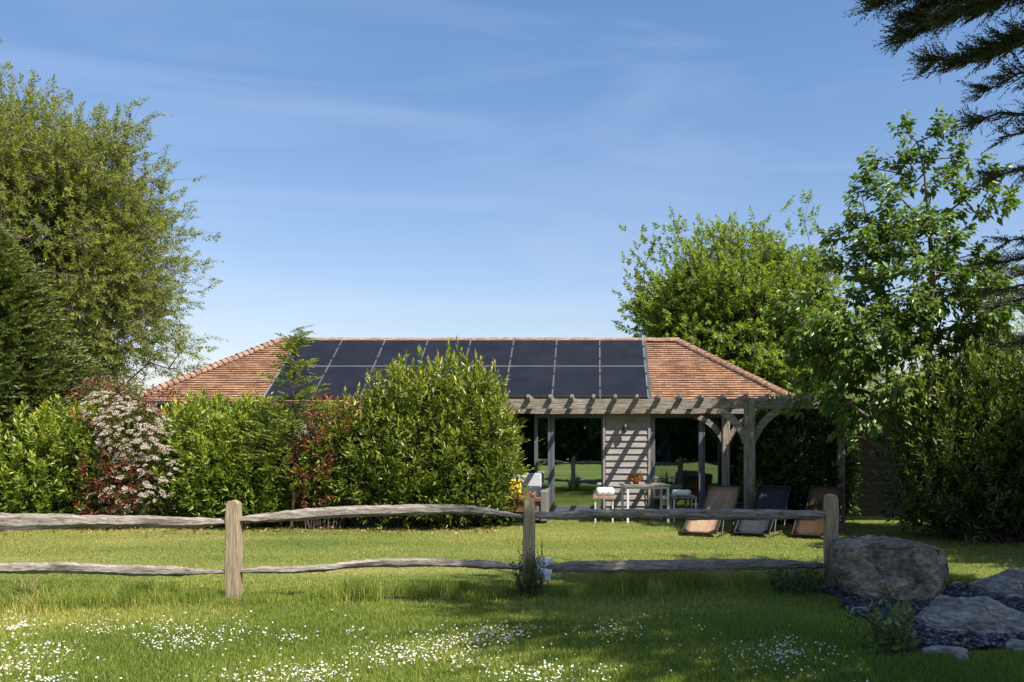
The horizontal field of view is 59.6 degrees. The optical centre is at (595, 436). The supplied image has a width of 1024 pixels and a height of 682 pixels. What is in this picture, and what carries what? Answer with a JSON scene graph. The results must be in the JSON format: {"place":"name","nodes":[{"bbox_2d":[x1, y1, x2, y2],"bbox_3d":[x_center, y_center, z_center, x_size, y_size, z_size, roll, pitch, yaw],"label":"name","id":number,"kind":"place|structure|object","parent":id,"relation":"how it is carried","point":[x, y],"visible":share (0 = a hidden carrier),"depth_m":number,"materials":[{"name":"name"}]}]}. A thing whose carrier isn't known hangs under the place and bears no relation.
{"place":"outdoors","nodes":[
{"label":"outdoors","id":0,"kind":"place"},
{"bbox_2d":[0,566,1023,681],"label":"meadow grass","id":1,"kind":"structure","parent":0,"point":[62,605],"depth_m":7.51,"materials":[{"name":"green plant"}]},
{"bbox_2d":[0,450,1023,681],"bbox_3d":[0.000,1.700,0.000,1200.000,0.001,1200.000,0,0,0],"label":"lawn","id":2,"kind":"structure","parent":0,"point":[502,577],"depth_m":13.21,"materials":[{"name":"green plant"}]},
{"bbox_2d":[12,574,43,594],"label":"grass tuft","id":3,"kind":"object","parent":2,"relation":"on","point":[26,587],"visible":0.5,"depth_m":9.17,"materials":[{"name":"green plant"}]},
{"bbox_2d":[0,223,119,498],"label":"conifer","id":4,"kind":"object","parent":2,"relation":"on","point":[44,357],"visible":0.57,"depth_m":17.98,"materials":[{"name":"green plant"}]},
{"bbox_2d":[0,392,160,514],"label":"laurel shrub","id":5,"kind":"object","parent":2,"relation":"on","point":[50,480],"visible":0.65,"depth_m":16.24,"materials":[{"name":"green plant"}]},
{"bbox_2d":[0,39,227,402],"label":"willow tree","id":6,"kind":"object","parent":2,"relation":"on","point":[94,246],"visible":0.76,"depth_m":24.18,"materials":[{"name":"green plant"}]},
{"bbox_2d":[66,373,184,528],"bbox_3d":[-8.666,0.293,16.548,2.156,2.972,2.084,0,0,0],"label":"photinia shrub","id":7,"kind":"object","parent":2,"relation":"on","point":[137,427],"visible":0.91,"depth_m":16.19,"materials":[{"name":"white plant"}]},
{"bbox_2d":[143,384,329,528],"bbox_3d":[-6.661,0.437,16.818,3.900,2.883,2.433,0,0,0],"label":"laurel shrub","id":8,"kind":"object","parent":2,"relation":"on","point":[207,482],"visible":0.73,"depth_m":16.38,"materials":[{"name":"green plant"}]},
{"bbox_2d":[3,524,496,536],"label":"leaf litter","id":9,"kind":"object","parent":2,"relation":"on","point":[167,531],"visible":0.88,"depth_m":15.69,"materials":[{"name":"brown plant"}]},
{"bbox_2d":[227,325,354,528],"bbox_3d":[-5.464,-0.174,16.247,2.103,3.752,2.237,0,0,30],"label":"conifer sapling","id":10,"kind":"object","parent":2,"relation":"on","point":[294,348],"visible":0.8,"depth_m":16.07,"materials":[{"name":"green plant"}]},
{"bbox_2d":[284,388,364,529],"bbox_3d":[-4.944,0.424,16.393,1.507,2.586,1.918,0,0,0],"label":"photinia shrub","id":11,"kind":"object","parent":2,"relation":"on","point":[338,522],"visible":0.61,"depth_m":16.23,"materials":[{"name":"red plant"}]},
{"bbox_2d":[379,595,445,599],"bbox_3d":[-2.225,1.657,9.140,1.399,0.040,0.027,0,0,4],"label":"fallen stick","id":12,"kind":"object","parent":2,"relation":"on","point":[386,596],"visible":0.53,"depth_m":9.11,"materials":[{"name":"brown wood"}]},
{"bbox_2d":[295,336,534,530],"bbox_3d":[-3.384,-0.011,16.753,4.526,3.772,2.602,0,0,0],"label":"laurel shrub","id":13,"kind":"object","parent":2,"relation":"on","point":[415,449],"visible":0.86,"depth_m":16.26,"materials":[{"name":"green plant"}]},
{"bbox_2d":[0,494,838,601],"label":"rail fence","id":14,"kind":"object","parent":2,"relation":"on","point":[234,570],"visible":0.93,"depth_m":9.16,"materials":[{"name":"brown wood"}]},
{"bbox_2d":[536,557,553,579],"bbox_3d":[-0.522,1.387,9.295,0.204,0.246,0.071,0,0,-11],"label":"plastic scrap","id":15,"kind":"object","parent":14,"relation":"attached to","point":[546,571],"visible":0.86,"depth_m":9.29,"materials":[{"name":"plastic"}]},
{"bbox_2d":[124,337,793,518],"bbox_3d":[-2.730,-0.300,20.670,14.096,4.000,4.876,0,0,0],"label":"bungalow","id":16,"kind":"object","parent":2,"relation":"on","point":[576,461],"visible":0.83,"depth_m":19.10,"materials":[{"name":"paint"}]},
{"bbox_2d":[534,414,550,511],"bbox_3d":[-1.101,0.550,18.419,0.341,2.040,0.122,0,0,0],"label":"sliding door","id":17,"kind":"structure","parent":16,"relation":"in","point":[542,422],"depth_m":18.44,"materials":[{"name":"metal"}]},
{"bbox_2d":[551,414,602,511],"bbox_3d":[-0.378,0.550,18.450,1.087,2.040,0.060,0,0,0],"label":"sliding door","id":18,"kind":"structure","parent":16,"relation":"in","point":[576,439],"depth_m":18.44,"materials":[{"name":"glass"}]},
{"bbox_2d":[622,424,627,430],"bbox_3d":[0.608,-0.175,18.323,0.109,0.150,0.175,0,0,0],"label":"wall lamp","id":19,"kind":"object","parent":16,"relation":"attached to","point":[625,427],"visible":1,"depth_m":18.25,"materials":[{"name":"black metal"}]},
{"bbox_2d":[656,418,670,504],"bbox_3d":[1.421,0.540,18.600,0.300,2.080,0.059,0,0,0],"label":"curtain","id":20,"kind":"object","parent":16,"relation":"hanging from","point":[663,447],"visible":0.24,"depth_m":18.60,"materials":[{"name":"fabric"}]},
{"bbox_2d":[650,414,702,508],"bbox_3d":[1.676,0.550,18.419,1.105,2.040,0.122,0,0,0],"label":"sliding door","id":21,"kind":"structure","parent":16,"relation":"in","point":[652,416],"depth_m":18.42,"materials":[{"name":"metal"}]},
{"bbox_2d":[703,414,773,508],"bbox_3d":[2.998,0.550,18.450,1.520,2.040,0.060,0,0,0],"label":"sliding door","id":22,"kind":"structure","parent":16,"relation":"in","point":[705,415],"depth_m":18.42,"materials":[{"name":"metal"}]},
{"bbox_2d":[0,608,1014,681],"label":"daisies","id":23,"kind":"object","parent":2,"relation":"on","point":[346,662],"visible":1,"depth_m":6.75,"materials":[{"name":"white plant"}]},
{"bbox_2d":[483,473,549,521],"bbox_3d":[-1.715,1.201,17.670,1.570,0.917,0.900,0,0,0],"label":"garden sofa","id":24,"kind":"object","parent":2,"relation":"on","point":[534,481],"visible":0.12,"depth_m":17.80,"materials":[{"name":"white fabric"}]},
{"bbox_2d":[508,480,521,492],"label":"flowers","id":25,"kind":"object","parent":24,"relation":"on","point":[519,490],"visible":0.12,"depth_m":17.51,"materials":[{"name":"yellow plant"}]},
{"bbox_2d":[502,497,540,525],"bbox_3d":[-1.440,1.435,16.895,0.780,0.530,0.470,0,0,0],"label":"trough table","id":26,"kind":"object","parent":2,"relation":"on","point":[518,510],"visible":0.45,"depth_m":16.70,"materials":[{"name":"brown wood"}]},
{"bbox_2d":[505,491,537,497],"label":"dried flowers","id":27,"kind":"object","parent":26,"relation":"on","point":[532,495],"visible":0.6,"depth_m":16.81,"materials":[{"name":"orange plant"}]},
{"bbox_2d":[509,540,544,599],"bbox_3d":[-0.695,1.390,9.257,0.379,0.645,0.334,0,0,-24],"label":"bramble","id":28,"kind":"object","parent":2,"relation":"on","point":[530,585],"visible":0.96,"depth_m":9.20,"materials":[{"name":"green plant"}]},
{"bbox_2d":[536,533,549,591],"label":"tall weed","id":29,"kind":"object","parent":2,"relation":"on","point":[541,542],"visible":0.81,"depth_m":9.31,"materials":[{"name":"green plant"}]},
{"bbox_2d":[593,495,614,522],"bbox_3d":[0.160,1.450,17.800,0.420,0.500,0.900,0,0,0],"label":"bench","id":30,"kind":"object","parent":2,"relation":"on","point":[611,498],"visible":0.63,"depth_m":17.38,"materials":[{"name":"white wood"}]},
{"bbox_3d":[0.150,1.191,17.565,0.380,0.012,0.370,0,0,0],"label":"seat pad","id":31,"kind":"object","parent":30,"relation":"on","visible":0},
{"bbox_2d":[596,487,613,495],"bbox_3d":[0.187,1.100,17.551,0.368,0.190,0.243,0,0,0],"label":"rolled towel","id":32,"kind":"object","parent":31,"relation":"on","point":[604,491],"visible":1,"depth_m":17.46,"materials":[{"name":"white fabric"}]},
{"bbox_2d":[619,483,670,522],"bbox_3d":[0.979,1.327,17.708,0.920,0.745,0.776,0,0,-7],"label":"garden table","id":33,"kind":"object","parent":2,"relation":"on","point":[628,486],"visible":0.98,"depth_m":17.39,"materials":[{"name":"white wood"}]},
{"bbox_2d":[627,467,643,483],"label":"potted flowers","id":34,"kind":"object","parent":33,"relation":"on","point":[636,477],"visible":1,"depth_m":17.59,"materials":[{"name":"orange plant"}]},
{"bbox_2d":[654,477,674,508],"bbox_3d":[1.420,1.272,18.320,0.453,0.859,0.435,0,0,0],"label":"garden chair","id":35,"kind":"object","parent":2,"relation":"on","point":[656,497],"visible":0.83,"depth_m":18.23,"materials":[{"name":"grey wood"}]},
{"bbox_2d":[496,394,846,524],"bbox_3d":[1.482,0.457,17.537,6.765,2.487,1.552,0,0,0],"label":"pergola","id":36,"kind":"object","parent":2,"relation":"on","point":[749,432],"visible":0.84,"depth_m":16.95,"materials":[{"name":"brown wood"}]},
{"bbox_2d":[669,494,697,522],"bbox_3d":[1.755,1.450,17.875,0.510,0.500,0.850,0,0,0],"label":"bench","id":37,"kind":"object","parent":2,"relation":"on","point":[691,496],"visible":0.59,"depth_m":17.48,"materials":[{"name":"grey wood"}]},
{"bbox_2d":[671,489,690,495],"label":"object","id":38,"kind":"object","parent":37,"relation":"on","point":[681,492],"visible":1,"depth_m":17.53,"materials":[{"name":"fabric"}]},
{"bbox_2d":[680,485,740,536],"bbox_3d":[2.068,1.309,15.762,0.664,0.782,1.684,0,0,23],"label":"sun lounger","id":39,"kind":"object","parent":2,"relation":"on","point":[717,497],"visible":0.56,"depth_m":16.21,"materials":[{"name":"beige fabric"}]},
{"bbox_2d":[611,188,866,397],"bbox_3d":[4.493,-2.951,27.581,8.147,9.325,6.401,0,0,0],"label":"broadleaf tree","id":40,"kind":"object","parent":2,"relation":"on","point":[717,307],"visible":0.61,"depth_m":26.25,"materials":[{"name":"green plant"}]},
{"bbox_2d":[732,485,790,537],"bbox_3d":[2.958,1.309,15.687,0.664,0.782,1.684,0,0,25],"label":"sun lounger","id":41,"kind":"object","parent":2,"relation":"on","point":[772,497],"visible":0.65,"depth_m":16.12,"materials":[{"name":"grey fabric"}]},
{"bbox_2d":[766,555,825,596],"bbox_3d":[2.150,1.492,9.559,0.592,0.419,0.496,0,0,0],"label":"dock weed","id":42,"kind":"object","parent":2,"relation":"on","point":[775,581],"visible":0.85,"depth_m":9.49,"materials":[{"name":"green plant"}]},
{"bbox_2d":[734,387,863,523],"bbox_3d":[4.061,0.424,17.682,2.616,2.878,2.182,0,0,0],"label":"laurel shrub","id":43,"kind":"object","parent":2,"relation":"on","point":[810,451],"visible":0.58,"depth_m":17.13,"materials":[{"name":"green plant"}]},
{"bbox_2d":[791,486,843,536],"bbox_3d":[3.873,1.309,15.425,0.664,0.782,1.684,0,0,24],"label":"sun lounger","id":44,"kind":"object","parent":2,"relation":"on","point":[811,527],"visible":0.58,"depth_m":15.85,"materials":[{"name":"brown fabric"}]},
{"bbox_2d":[816,553,826,584],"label":"tall weed","id":45,"kind":"object","parent":2,"relation":"on","point":[825,571],"visible":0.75,"depth_m":9.71,"materials":[{"name":"green plant"}]},
{"bbox_2d":[848,607,866,614],"bbox_3d":[2.510,1.663,8.458,0.212,0.078,0.166,0,0,0],"label":"edging stone","id":46,"kind":"object","parent":2,"relation":"on","point":[854,612],"visible":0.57,"depth_m":8.43,"materials":[{"name":"grey stone"}]},
{"bbox_2d":[797,339,936,468],"bbox_3d":[8.679,-1.057,30.170,6.572,5.514,6.210,0,0,20],"label":"broadleaf tree","id":47,"kind":"object","parent":2,"relation":"on","point":[872,385],"visible":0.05,"depth_m":29.30,"materials":[{"name":"green plant"}]},
{"bbox_2d":[845,585,921,656],"bbox_3d":[2.251,1.423,6.904,0.518,0.576,0.486,0,0,0],"label":"leafy weed","id":48,"kind":"object","parent":2,"relation":"on","point":[897,642],"visible":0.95,"depth_m":6.86,"materials":[{"name":"green plant"}]},
{"bbox_2d":[765,104,1023,533],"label":"cherry tree","id":49,"kind":"object","parent":2,"relation":"on","point":[892,328],"visible":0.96,"depth_m":15.13,"materials":[{"name":"green plant"}]},
{"bbox_2d":[846,404,957,519],"bbox_3d":[7.225,0.525,17.960,4.750,2.350,0.140,0,0,0],"label":"board fence","id":50,"kind":"object","parent":2,"relation":"on","point":[867,506],"visible":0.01,"depth_m":17.90,"materials":[{"name":"brown wood"}]},
{"bbox_2d":[817,583,1023,649],"bbox_3d":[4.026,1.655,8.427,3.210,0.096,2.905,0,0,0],"label":"slate chips","id":51,"kind":"object","parent":2,"relation":"on","point":[926,637],"visible":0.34,"depth_m":8.28,"materials":[{"name":"grey gravel"}]},
{"bbox_2d":[830,535,948,601],"bbox_3d":[3.041,1.404,9.274,1.134,0.684,0.781,0,0,0],"label":"boulder","id":52,"kind":"object","parent":51,"relation":"on","point":[871,566],"visible":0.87,"depth_m":8.95,"materials":[{"name":"stone"}]},
{"bbox_2d":[914,595,1023,638],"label":"boulder","id":53,"kind":"object","parent":51,"relation":"on","point":[978,615],"visible":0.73,"depth_m":7.53,"materials":[{"name":"stone"}]},
{"bbox_2d":[968,568,1023,598],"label":"boulder","id":54,"kind":"object","parent":51,"relation":"on","point":[1008,582],"visible":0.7,"depth_m":9.25,"materials":[{"name":"stone"}]},
{"bbox_2d":[842,0,1023,300],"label":"cypress tree","id":55,"kind":"object","parent":2,"relation":"on","point":[920,17],"visible":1,"depth_m":7.97,"materials":[{"name":"green plant"}]},
{"bbox_2d":[920,645,967,655],"bbox_3d":[2.694,1.662,6.881,0.377,0.078,0.134,0,0,0],"label":"edging stone","id":56,"kind":"object","parent":2,"relation":"on","point":[942,649],"visible":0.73,"depth_m":6.84,"materials":[{"name":"grey stone"}]},
{"bbox_2d":[867,323,1023,542],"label":"hedge","id":57,"kind":"object","parent":2,"relation":"on","point":[971,461],"visible":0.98,"depth_m":14.12,"materials":[{"name":"green plant"}]},
{"bbox_2d":[951,581,962,584],"bbox_3d":[4.012,1.661,9.882,0.108,0.094,0.186,0,0,40],"label":"edging stone","id":58,"kind":"object","parent":2,"relation":"on","point":[956,582],"visible":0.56,"depth_m":9.85,"materials":[{"name":"grey stone"}]},
{"bbox_2d":[954,652,968,661],"bbox_3d":[2.745,1.663,6.666,0.088,0.075,0.108,0,0,-18],"label":"edging stone","id":59,"kind":"object","parent":2,"relation":"on","point":[963,656],"visible":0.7,"depth_m":6.64,"materials":[{"name":"grey stone"}]},
{"bbox_2d":[906,281,1023,400],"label":"broadleaf tree","id":60,"kind":"object","parent":2,"relation":"on","point":[1018,322],"visible":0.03,"depth_m":23.53,"materials":[{"name":"green plant"}]},
{"bbox_2d":[973,262,1023,353],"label":"cypress tree","id":61,"kind":"object","parent":2,"relation":"on","point":[1003,302],"visible":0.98,"depth_m":12.15,"materials":[{"name":"green plant"}]},
{"bbox_2d":[1005,638,1023,652],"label":"edging stone","id":62,"kind":"object","parent":2,"relation":"on","point":[1018,644],"visible":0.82,"depth_m":6.95,"materials":[{"name":"grey stone"}]},
{"bbox_2d":[0,0,1023,409],"label":"sky","id":63,"kind":"structure","parent":0,"point":[371,168],"materials":[{"name":"blue"}]},
{"bbox_2d":[746,473,761,508],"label":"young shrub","id":64,"kind":"object","parent":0,"point":[753,496],"visible":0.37,"depth_m":16.75,"materials":[{"name":"green plant"}]}
]}

